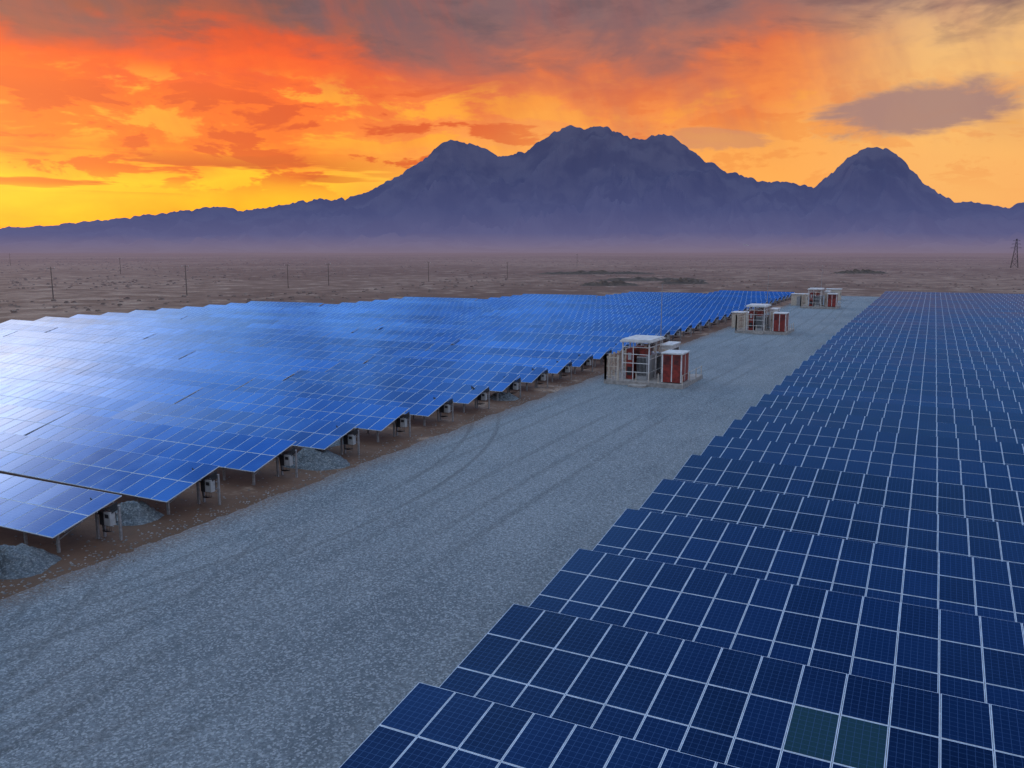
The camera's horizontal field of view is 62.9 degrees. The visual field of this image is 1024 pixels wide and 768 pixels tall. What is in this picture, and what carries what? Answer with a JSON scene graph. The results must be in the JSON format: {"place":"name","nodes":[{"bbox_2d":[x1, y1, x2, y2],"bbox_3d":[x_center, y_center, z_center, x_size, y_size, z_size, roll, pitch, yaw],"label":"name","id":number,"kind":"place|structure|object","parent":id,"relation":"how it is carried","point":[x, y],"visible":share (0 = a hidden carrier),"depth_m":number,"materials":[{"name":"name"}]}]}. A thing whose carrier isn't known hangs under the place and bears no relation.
{"place":"outdoors","nodes":[
{"label":"outdoors","id":0,"kind":"place"},
{"bbox_2d":[0,295,878,767],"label":"gravel road","id":1,"kind":"structure","parent":0,"point":[332,621],"depth_m":30.29,"materials":[{"name":"grey gravel"}]},
{"bbox_2d":[604,284,702,388],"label":"inverter station","id":2,"kind":"object","parent":1,"relation":"on","point":[666,365],"visible":0.99,"depth_m":75.55,"materials":[{"name":"metal"}]},
{"bbox_2d":[731,311,748,327],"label":"equipment cabin","id":3,"kind":"object","parent":1,"relation":"on","point":[734,313],"visible":0.27,"depth_m":129.96,"materials":[{"name":"white metal"}]},
{"bbox_2d":[735,271,793,334],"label":"inverter station","id":4,"kind":"object","parent":1,"relation":"on","point":[774,321],"visible":0.99,"depth_m":121.64,"materials":[{"name":"metal"}]},
{"bbox_2d":[791,293,809,305],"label":"equipment cabin","id":5,"kind":"object","parent":1,"relation":"on","point":[795,298],"visible":0.68,"depth_m":181.73,"materials":[{"name":"white metal"}]},
{"bbox_2d":[826,288,841,300],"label":"equipment cabin","id":6,"kind":"object","parent":1,"relation":"on","point":[835,290],"visible":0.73,"depth_m":199.25,"materials":[{"name":"white metal"}]},
{"bbox_2d":[0,125,1023,252],"bbox_3d":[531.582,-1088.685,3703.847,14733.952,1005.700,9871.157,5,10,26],"label":"mountains","id":7,"kind":"structure","parent":0,"point":[593,189],"depth_m":5672.65,"materials":[{"name":"purple stone"}]},
{"bbox_2d":[0,253,1023,767],"bbox_3d":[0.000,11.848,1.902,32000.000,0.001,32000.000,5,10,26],"label":"ground","id":8,"kind":"structure","parent":0,"point":[748,269],"depth_m":290.96,"materials":[{"name":"soil"}]},
{"bbox_2d":[0,543,61,579],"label":"gravel pile","id":9,"kind":"object","parent":8,"relation":"on","point":[20,560],"visible":1,"depth_m":31.67,"materials":[{"name":"grey gravel"}]},
{"bbox_2d":[50,267,54,298],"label":"utility pole","id":10,"kind":"object","parent":8,"relation":"on","point":[52,283],"visible":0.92,"depth_m":198.76,"materials":[{"name":"brown wood"}]},
{"bbox_2d":[108,500,163,525],"bbox_3d":[-17.288,5.641,38.105,2.292,0.800,3.078,-9,13,-43],"label":"gravel pile","id":11,"kind":"object","parent":8,"relation":"on","point":[134,513],"visible":0.82,"depth_m":37.49,"materials":[{"name":"grey gravel"}]},
{"bbox_2d":[185,266,188,295],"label":"utility pole","id":12,"kind":"object","parent":8,"relation":"on","point":[186,281],"visible":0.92,"depth_m":220.52,"materials":[{"name":"brown wood"}]},
{"bbox_2d":[284,448,349,470],"bbox_3d":[-11.054,4.037,47.603,4.075,0.957,3.134,5,10,26],"label":"gravel pile","id":13,"kind":"object","parent":8,"relation":"on","point":[313,459],"visible":0.94,"depth_m":46.79,"materials":[{"name":"grey gravel"}]},
{"bbox_2d":[312,437,343,448],"bbox_3d":[-12.299,3.303,53.028,4.134,0.688,3.482,5,10,26],"label":"gravel pile","id":14,"kind":"object","parent":8,"relation":"on","point":[337,443],"visible":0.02,"depth_m":52.03,"materials":[{"name":"grey gravel"}]},
{"bbox_2d":[1,347,680,604],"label":"loose stones","id":15,"kind":"object","parent":8,"relation":"on","point":[28,583],"visible":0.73,"depth_m":37.82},
{"bbox_2d":[0,290,794,552],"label":"solar panel array","id":16,"kind":"object","parent":8,"relation":"on","point":[94,398],"visible":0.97,"depth_m":71.88,"materials":[{"name":"blue glass"}]},
{"bbox_2d":[90,498,122,539],"bbox_3d":[-16.992,5.754,35.066,1.528,1.921,0.465,5,10,26],"label":"string inverter","id":17,"kind":"object","parent":16,"relation":"attached to","point":[107,517],"visible":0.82,"depth_m":34.80,"materials":[{"name":"grey paint"}]},
{"bbox_2d":[192,468,220,504],"bbox_3d":[-14.560,4.981,39.882,1.528,1.921,0.465,5,10,26],"label":"string inverter","id":18,"kind":"object","parent":16,"relation":"attached to","point":[208,484],"visible":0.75,"depth_m":39.61,"materials":[{"name":"grey paint"}]},
{"bbox_2d":[278,447,297,477],"bbox_3d":[-12.128,4.208,44.698,1.528,1.921,0.465,5,10,26],"label":"string inverter","id":19,"kind":"object","parent":16,"relation":"attached to","point":[285,459],"visible":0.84,"depth_m":44.42,"materials":[{"name":"grey paint"}]},
{"bbox_2d":[336,425,359,454],"bbox_3d":[-9.696,3.435,49.514,1.528,1.921,0.465,5,10,26],"label":"string inverter","id":20,"kind":"object","parent":16,"relation":"attached to","point":[349,438],"visible":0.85,"depth_m":49.25,"materials":[{"name":"grey paint"}]},
{"bbox_2d":[389,410,410,436],"bbox_3d":[-7.265,2.662,54.329,1.528,1.921,0.465,5,10,26],"label":"string inverter","id":21,"kind":"object","parent":16,"relation":"attached to","point":[402,421],"visible":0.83,"depth_m":54.08,"materials":[{"name":"grey paint"}]},
{"bbox_2d":[434,397,453,421],"bbox_3d":[-4.833,1.889,59.145,1.528,1.921,0.465,5,10,26],"label":"string inverter","id":22,"kind":"object","parent":16,"relation":"attached to","point":[445,408],"visible":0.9,"depth_m":58.89,"materials":[{"name":"grey paint"}]},
{"bbox_2d":[471,386,489,408],"bbox_3d":[-2.401,1.115,63.961,1.528,1.921,0.465,5,10,26],"label":"string inverter","id":23,"kind":"object","parent":16,"relation":"attached to","point":[482,396],"visible":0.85,"depth_m":63.74,"materials":[{"name":"grey paint"}]},
{"bbox_2d":[508,377,520,397],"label":"string inverter","id":24,"kind":"object","parent":16,"relation":"attached to","point":[514,385],"visible":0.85,"depth_m":68.46,"materials":[{"name":"grey paint"}]},
{"bbox_2d":[532,368,547,387],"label":"string inverter","id":25,"kind":"object","parent":16,"relation":"attached to","point":[542,376],"visible":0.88,"depth_m":73.33,"materials":[{"name":"grey paint"}]},
{"bbox_2d":[556,361,571,378],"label":"string inverter","id":26,"kind":"object","parent":16,"relation":"attached to","point":[566,368],"visible":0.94,"depth_m":78.13,"materials":[{"name":"grey paint"}]},
{"bbox_2d":[578,354,592,371],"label":"string inverter","id":27,"kind":"object","parent":16,"relation":"attached to","point":[586,363],"visible":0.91,"depth_m":83.01,"materials":[{"name":"grey paint"}]},
{"bbox_2d":[602,349,611,364],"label":"string inverter","id":28,"kind":"object","parent":16,"relation":"attached to","point":[607,354],"visible":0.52,"depth_m":87.74,"materials":[{"name":"grey paint"}]},
{"bbox_2d":[663,332,669,341],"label":"string inverter","id":29,"kind":"object","parent":16,"relation":"attached to","point":[666,336],"visible":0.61,"depth_m":106.97,"materials":[{"name":"grey paint"}]},
{"bbox_2d":[670,327,680,339],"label":"string inverter","id":30,"kind":"object","parent":16,"relation":"attached to","point":[677,332],"visible":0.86,"depth_m":111.89,"materials":[{"name":"grey paint"}]},
{"bbox_2d":[684,325,691,336],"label":"string inverter","id":31,"kind":"object","parent":16,"relation":"attached to","point":[688,328],"visible":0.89,"depth_m":116.66,"materials":[{"name":"grey paint"}]},
{"bbox_2d":[694,322,701,332],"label":"string inverter","id":32,"kind":"object","parent":16,"relation":"attached to","point":[698,325],"visible":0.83,"depth_m":121.40,"materials":[{"name":"grey paint"}]},
{"bbox_2d":[700,318,710,329],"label":"string inverter","id":33,"kind":"object","parent":16,"relation":"attached to","point":[707,322],"visible":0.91,"depth_m":126.35,"materials":[{"name":"grey paint"}]},
{"bbox_2d":[490,392,518,400],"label":"gravel pile","id":34,"kind":"object","parent":8,"relation":"on","point":[504,396],"visible":0.91,"depth_m":67.79,"materials":[{"name":"grey gravel"}]},
{"bbox_2d":[0,258,1023,312],"bbox_3d":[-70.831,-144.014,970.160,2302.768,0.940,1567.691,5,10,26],"label":"desert scrub","id":35,"kind":"object","parent":8,"relation":"on","point":[160,298],"visible":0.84,"depth_m":322.66,"materials":[{"name":"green plant"}]},
{"bbox_2d":[537,270,653,273],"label":"scrub patch","id":36,"kind":"object","parent":8,"relation":"on","point":[595,272],"visible":0.96,"depth_m":413.95,"materials":[{"name":"plant"}]},
{"bbox_2d":[580,280,638,285],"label":"scrub patch","id":37,"kind":"object","parent":8,"relation":"on","point":[613,283],"visible":0.95,"depth_m":281.31,"materials":[{"name":"grey plant"}]},
{"bbox_2d":[595,277,706,280],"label":"scrub patch","id":38,"kind":"object","parent":8,"relation":"on","point":[642,279],"visible":0.73,"depth_m":325.34,"materials":[{"name":"plant"}]},
{"bbox_2d":[339,291,1023,767],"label":"solar panel array","id":39,"kind":"object","parent":8,"relation":"on","point":[623,643],"visible":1,"depth_m":25.26,"materials":[{"name":"blue glass"}]},
{"bbox_2d":[657,277,708,283],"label":"scrub patch","id":40,"kind":"object","parent":8,"relation":"on","point":[680,280],"visible":0.97,"depth_m":295.74,"materials":[{"name":"plant"}]},
{"bbox_2d":[800,265,840,308],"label":"inverter station","id":41,"kind":"object","parent":8,"relation":"on","point":[830,301],"visible":1,"depth_m":173.18,"materials":[{"name":"metal"}]},
{"bbox_2d":[834,269,888,273],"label":"scrub patch","id":42,"kind":"object","parent":8,"relation":"on","point":[862,271],"visible":0.97,"depth_m":423.69,"materials":[{"name":"plant"}]},
{"bbox_2d":[0,0,1023,228],"label":"sky","id":43,"kind":"structure","parent":0,"point":[110,109],"materials":[{"name":"orange"}]},
{"bbox_2d":[1010,239,1019,267],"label":"transmission tower","id":44,"kind":"structure","parent":0,"point":[1015,253],"depth_m":552.93,"materials":[{"name":"metal"}]}
]}

